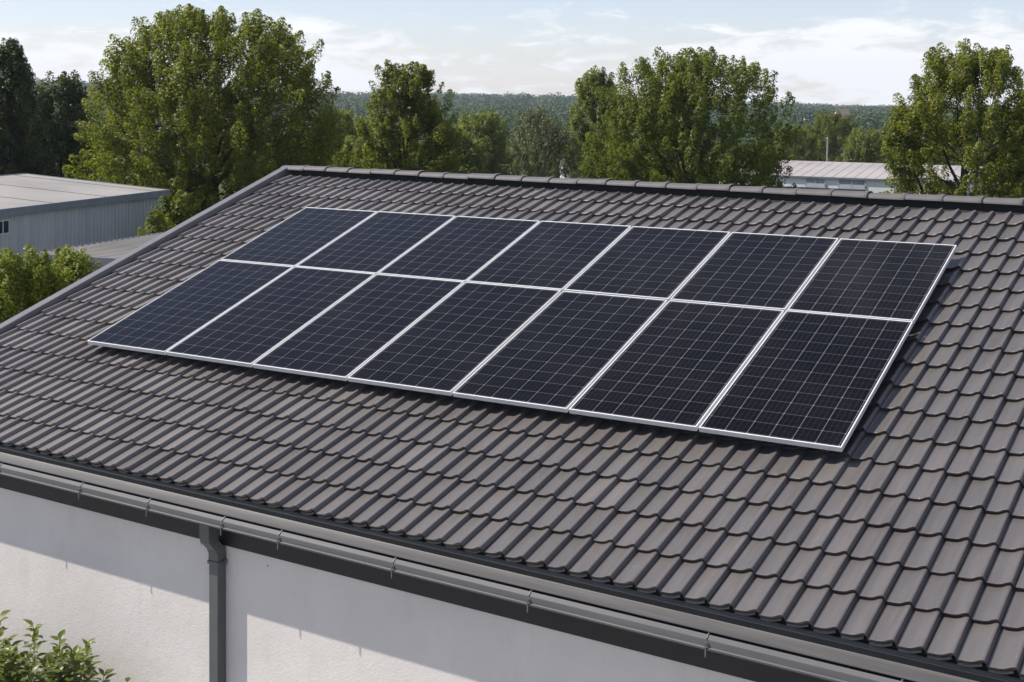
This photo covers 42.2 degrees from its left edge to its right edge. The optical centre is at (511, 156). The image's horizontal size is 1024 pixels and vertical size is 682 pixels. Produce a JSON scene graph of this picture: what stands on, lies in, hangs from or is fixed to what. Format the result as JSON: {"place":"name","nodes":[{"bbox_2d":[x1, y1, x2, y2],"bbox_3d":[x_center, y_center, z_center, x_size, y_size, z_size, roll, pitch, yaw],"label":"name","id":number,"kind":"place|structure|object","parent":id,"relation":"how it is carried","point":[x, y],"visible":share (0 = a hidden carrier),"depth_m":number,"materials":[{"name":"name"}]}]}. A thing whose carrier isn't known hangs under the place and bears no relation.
{"place":"outdoors","nodes":[
{"label":"outdoors","id":0,"kind":"place"},
{"bbox_2d":[55,103,488,208],"bbox_3d":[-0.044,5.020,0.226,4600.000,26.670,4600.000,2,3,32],"label":"ground","id":1,"kind":"structure","parent":0,"point":[220,188],"depth_m":251.55,"materials":[{"name":"green plant"}]},
{"bbox_2d":[0,112,16,174],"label":"deciduous tree","id":2,"kind":"object","parent":1,"relation":"on","point":[5,135],"visible":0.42,"depth_m":60.32,"materials":[{"name":"green plant"}]},
{"bbox_2d":[0,289,16,323],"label":"bush","id":3,"kind":"object","parent":1,"relation":"on","point":[4,311],"visible":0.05,"depth_m":21.00,"materials":[{"name":"green plant"}]},
{"bbox_2d":[0,37,57,174],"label":"deciduous tree","id":4,"kind":"object","parent":1,"relation":"on","point":[16,92],"visible":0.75,"depth_m":61.57,"materials":[{"name":"green plant"}]},
{"bbox_2d":[0,244,73,319],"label":"bush","id":5,"kind":"object","parent":1,"relation":"on","point":[38,280],"visible":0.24,"depth_m":21.66,"materials":[{"name":"green plant"}]},
{"bbox_2d":[13,70,100,178],"bbox_3d":[-22.648,-0.360,66.042,4.777,7.936,4.910,2,3,32],"label":"deciduous tree","id":6,"kind":"object","parent":1,"relation":"on","point":[67,96],"visible":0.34,"depth_m":64.97,"materials":[{"name":"green plant"}]},
{"bbox_2d":[49,244,102,286],"bbox_3d":[-7.954,3.502,23.633,1.889,3.844,1.733,2,3,32],"label":"bush","id":7,"kind":"object","parent":1,"relation":"on","point":[75,263],"visible":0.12,"depth_m":23.45,"materials":[{"name":"green plant"}]},
{"bbox_2d":[0,173,169,312],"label":"warehouse","id":8,"kind":"structure","parent":1,"relation":"on","point":[39,213],"depth_m":36.64,"materials":[{"name":"grey metal"}]},
{"bbox_2d":[0,219,9,234],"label":"window","id":9,"kind":"structure","parent":8,"relation":"in","point":[4,224],"depth_m":33.15,"materials":[{"name":"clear glass"}]},
{"bbox_2d":[28,232,163,271],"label":"shed","id":10,"kind":"structure","parent":1,"relation":"on","point":[106,252],"depth_m":29.55,"materials":[{"name":"grey metal"}]},
{"bbox_2d":[136,205,176,235],"bbox_3d":[-9.649,3.107,36.247,1.689,3.557,1.394,0,3,-5],"label":"bush","id":11,"kind":"object","parent":1,"relation":"on","point":[152,226],"visible":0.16,"depth_m":35.99,"materials":[{"name":"green plant"}]},
{"bbox_2d":[155,190,195,230],"bbox_3d":[-9.755,2.915,38.284,1.616,3.887,1.711,0,3,-11],"label":"bush","id":12,"kind":"object","parent":1,"relation":"on","point":[176,213],"visible":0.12,"depth_m":38.01,"materials":[{"name":"green plant"}]},
{"bbox_2d":[62,3,350,225],"bbox_3d":[-11.452,-0.707,49.321,10.724,9.885,10.979,2,3,32],"label":"deciduous tree","id":13,"kind":"object","parent":1,"relation":"on","point":[192,62],"visible":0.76,"depth_m":46.85,"materials":[{"name":"green plant"}]},
{"bbox_2d":[249,131,302,166],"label":"deciduous tree","id":14,"kind":"object","parent":1,"relation":"on","point":[266,145],"visible":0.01,"depth_m":132.39,"materials":[{"name":"green plant"}]},
{"bbox_2d":[308,109,361,166],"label":"deciduous tree","id":15,"kind":"object","parent":1,"relation":"on","point":[346,124],"visible":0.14,"depth_m":104.21,"materials":[{"name":"green plant"}]},
{"bbox_2d":[330,135,386,168],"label":"deciduous tree","id":16,"kind":"object","parent":1,"relation":"on","point":[349,145],"visible":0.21,"depth_m":86.96,"materials":[{"name":"green plant"}]},
{"bbox_2d":[349,59,463,172],"bbox_3d":[-4.612,-0.181,58.151,4.986,8.161,4.737,1,3,0],"label":"deciduous tree","id":17,"kind":"object","parent":1,"relation":"on","point":[446,136],"visible":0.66,"depth_m":57.28,"materials":[{"name":"green plant"}]},
{"bbox_2d":[411,139,442,171],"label":"deciduous tree","id":18,"kind":"object","parent":1,"relation":"on","point":[424,152],"visible":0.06,"depth_m":115.65,"materials":[{"name":"green plant"}]},
{"bbox_2d":[436,129,491,173],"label":"deciduous tree","id":19,"kind":"object","parent":1,"relation":"on","point":[473,158],"visible":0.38,"depth_m":83.22,"materials":[{"name":"green plant"}]},
{"bbox_2d":[452,107,519,174],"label":"deciduous tree","id":20,"kind":"object","parent":1,"relation":"on","point":[485,129],"visible":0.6,"depth_m":98.93,"materials":[{"name":"green plant"}]},
{"bbox_2d":[2,77,1015,173],"bbox_3d":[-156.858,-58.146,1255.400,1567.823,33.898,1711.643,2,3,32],"label":"wood","id":21,"kind":"object","parent":1,"relation":"on","point":[507,105],"visible":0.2,"depth_m":708.28,"materials":[{"name":"green plant"}]},
{"bbox_2d":[0,165,1023,681],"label":"house","id":22,"kind":"structure","parent":1,"relation":"on","point":[170,519],"depth_m":9.14,"materials":[{"name":"tile"}]},
{"bbox_2d":[501,146,545,176],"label":"deciduous tree","id":23,"kind":"object","parent":1,"relation":"on","point":[532,172],"visible":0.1,"depth_m":112.98,"materials":[{"name":"green plant"}]},
{"bbox_2d":[500,105,582,177],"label":"deciduous tree","id":24,"kind":"object","parent":1,"relation":"on","point":[550,147],"visible":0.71,"depth_m":71.42,"materials":[{"name":"green plant"}]},
{"bbox_2d":[548,158,560,177],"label":"deciduous tree","id":25,"kind":"object","parent":1,"relation":"on","point":[556,167],"visible":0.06,"depth_m":132.28,"materials":[{"name":"green plant"}]},
{"bbox_2d":[559,158,585,177],"bbox_3d":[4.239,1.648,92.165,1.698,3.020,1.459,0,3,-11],"label":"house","id":26,"kind":"structure","parent":1,"relation":"on","point":[567,173],"depth_m":91.59,"materials":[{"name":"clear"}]},
{"bbox_2d":[560,65,635,178],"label":"deciduous tree","id":27,"kind":"object","parent":1,"relation":"on","point":[584,89],"visible":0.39,"depth_m":76.91,"materials":[{"name":"green plant"}]},
{"bbox_2d":[634,122,696,180],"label":"deciduous tree","id":28,"kind":"object","parent":1,"relation":"on","point":[648,170],"visible":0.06,"depth_m":117.92,"materials":[{"name":"green plant"}]},
{"bbox_2d":[577,46,801,188],"bbox_3d":[6.724,0.084,50.081,8.064,8.557,7.769,2,3,32],"label":"deciduous tree","id":29,"kind":"object","parent":1,"relation":"on","point":[681,103],"visible":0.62,"depth_m":48.66,"materials":[{"name":"green plant"}]},
{"bbox_2d":[702,141,743,181],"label":"deciduous tree","id":30,"kind":"object","parent":1,"relation":"on","point":[734,147],"visible":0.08,"depth_m":163.94,"materials":[{"name":"green plant"}]},
{"bbox_2d":[760,141,802,160],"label":"deciduous tree","id":31,"kind":"object","parent":1,"relation":"on","point":[786,151],"visible":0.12,"depth_m":115.77,"materials":[{"name":"green plant"}]},
{"bbox_2d":[764,123,818,160],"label":"deciduous tree","id":32,"kind":"object","parent":1,"relation":"on","point":[806,148],"visible":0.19,"depth_m":134.22,"materials":[{"name":"green plant"}]},
{"bbox_2d":[799,109,859,161],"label":"deciduous tree","id":33,"kind":"object","parent":1,"relation":"on","point":[835,143],"visible":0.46,"depth_m":139.30,"materials":[{"name":"green plant"}]},
{"bbox_2d":[834,109,849,118],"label":"house","id":34,"kind":"structure","parent":1,"relation":"on","point":[844,111],"depth_m":638.74,"materials":[{"name":"white glass"}]},
{"bbox_2d":[716,160,988,195],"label":"industrial building","id":35,"kind":"structure","parent":1,"relation":"on","point":[850,176],"depth_m":68.81,"materials":[{"name":"grey metal"}]},
{"bbox_2d":[805,178,825,187],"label":"window","id":36,"kind":"structure","parent":35,"relation":"in","point":[810,182],"depth_m":68.60,"materials":[{"name":"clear glass"}]},
{"bbox_2d":[838,179,865,188],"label":"window","id":37,"kind":"structure","parent":35,"relation":"in","point":[842,183],"depth_m":67.71,"materials":[{"name":"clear glass"}]},
{"bbox_2d":[842,126,888,162],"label":"deciduous tree","id":38,"kind":"object","parent":1,"relation":"on","point":[863,146],"visible":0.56,"depth_m":114.08,"materials":[{"name":"green plant"}]},
{"bbox_2d":[926,146,961,165],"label":"deciduous tree","id":39,"kind":"object","parent":1,"relation":"on","point":[955,163],"visible":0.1,"depth_m":130.59,"materials":[{"name":"green plant"}]},
{"bbox_2d":[879,38,1023,197],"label":"deciduous tree","id":40,"kind":"object","parent":1,"relation":"on","point":[902,140],"visible":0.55,"depth_m":43.15,"materials":[{"name":"green plant"}]},
{"bbox_2d":[959,138,1003,185],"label":"deciduous tree","id":41,"kind":"object","parent":1,"relation":"on","point":[983,158],"visible":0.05,"depth_m":116.49,"materials":[{"name":"green plant"}]},
{"bbox_2d":[979,104,1022,189],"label":"deciduous tree","id":42,"kind":"object","parent":1,"relation":"on","point":[997,139],"depth_m":47.27,"materials":[{"name":"green plant"}]},
{"bbox_2d":[0,0,1023,107],"label":"sky","id":43,"kind":"structure","parent":0,"point":[847,52],"materials":[{"name":"white"}]},
{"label":"yard","id":44,"kind":"structure","parent":0,"visible":0},
{"bbox_2d":[0,610,29,681],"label":"shrub","id":45,"kind":"object","parent":44,"relation":"on","point":[6,641],"visible":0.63,"depth_m":10.10,"materials":[{"name":"green plant"}]},
{"bbox_2d":[0,619,130,681],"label":"shrub","id":46,"kind":"object","parent":44,"relation":"on","point":[56,671],"visible":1,"depth_m":9.76,"materials":[{"name":"green plant"}]},
{"label":"mounting rail","id":47,"kind":"object","parent":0,"visible":0},
{"bbox_2d":[87,260,292,354],"bbox_3d":[-3.000,1.394,12.535,0.981,0.037,1.798,2,21,31],"label":"solar panel","id":48,"kind":"object","parent":47,"relation":"on","point":[170,319],"visible":1,"depth_m":12.45,"materials":[{"name":"glass"}]},
{"bbox_2d":[166,266,374,367],"bbox_3d":[-2.146,1.418,12.015,0.981,0.037,1.798,2,21,31],"label":"solar panel","id":49,"kind":"object","parent":47,"relation":"on","point":[251,330],"visible":1,"depth_m":11.92,"materials":[{"name":"glass"}]},
{"bbox_2d":[253,274,463,380],"bbox_3d":[-1.291,1.444,11.497,0.981,0.037,1.798,2,21,31],"label":"solar panel","id":50,"kind":"object","parent":47,"relation":"on","point":[345,338],"visible":1,"depth_m":11.40,"materials":[{"name":"glass"}]},
{"bbox_2d":[348,282,560,395],"bbox_3d":[-0.437,1.468,10.977,0.981,0.037,1.798,2,21,31],"label":"solar panel","id":51,"kind":"object","parent":47,"relation":"on","point":[450,344],"visible":1,"depth_m":10.88,"materials":[{"name":"glass"}]},
{"bbox_2d":[699,310,912,451],"bbox_3d":[2.126,1.545,9.420,0.981,0.037,1.798,2,21,31],"label":"solar panel","id":52,"kind":"object","parent":47,"relation":"on","point":[809,379],"visible":1,"depth_m":9.31,"materials":[{"name":"glass"}]},
{"label":"mounting rail","id":53,"kind":"object","parent":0,"visible":0},
{"bbox_2d":[453,291,667,412],"bbox_3d":[0.418,1.496,10.459,0.981,0.036,1.798,2,21,31],"label":"solar panel","id":54,"kind":"object","parent":53,"relation":"on","point":[561,351],"visible":1,"depth_m":10.35,"materials":[{"name":"glass"}]},
{"bbox_2d":[569,300,783,430],"bbox_3d":[1.272,1.521,9.940,0.981,0.036,1.798,2,21,31],"label":"solar panel","id":55,"kind":"object","parent":53,"relation":"on","point":[678,364],"visible":1,"depth_m":9.83,"materials":[{"name":"glass"}]},
{"label":"mounting rail","id":56,"kind":"object","parent":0,"visible":0},
{"bbox_2d":[221,207,376,266],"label":"solar panel","id":57,"kind":"object","parent":56,"relation":"on","point":[299,237],"visible":1,"depth_m":13.78,"materials":[{"name":"glass"}]},
{"bbox_2d":[296,211,455,274],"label":"solar panel","id":58,"kind":"object","parent":56,"relation":"on","point":[377,242],"visible":1,"depth_m":13.26,"materials":[{"name":"glass"}]},
{"bbox_2d":[378,216,539,282],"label":"solar panel","id":59,"kind":"object","parent":56,"relation":"on","point":[464,249],"visible":1,"depth_m":12.74,"materials":[{"name":"glass"}]},
{"bbox_2d":[467,221,630,291],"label":"solar panel","id":60,"kind":"object","parent":56,"relation":"on","point":[561,256],"visible":1,"depth_m":12.22,"materials":[{"name":"glass"}]},
{"bbox_2d":[670,232,838,312],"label":"solar panel","id":61,"kind":"object","parent":56,"relation":"on","point":[764,271],"visible":1,"depth_m":11.17,"materials":[{"name":"glass"}]},
{"bbox_2d":[787,239,956,324],"bbox_3d":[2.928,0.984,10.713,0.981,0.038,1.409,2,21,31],"label":"solar panel","id":62,"kind":"object","parent":56,"relation":"on","point":[892,280],"visible":1,"depth_m":10.66,"materials":[{"name":"glass"}]},
{"label":"mounting rail","id":63,"kind":"object","parent":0,"visible":0},
{"bbox_2d":[564,226,729,301],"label":"solar panel","id":64,"kind":"object","parent":63,"relation":"on","point":[652,262],"visible":1,"depth_m":11.69,"materials":[{"name":"glass"}]}
]}

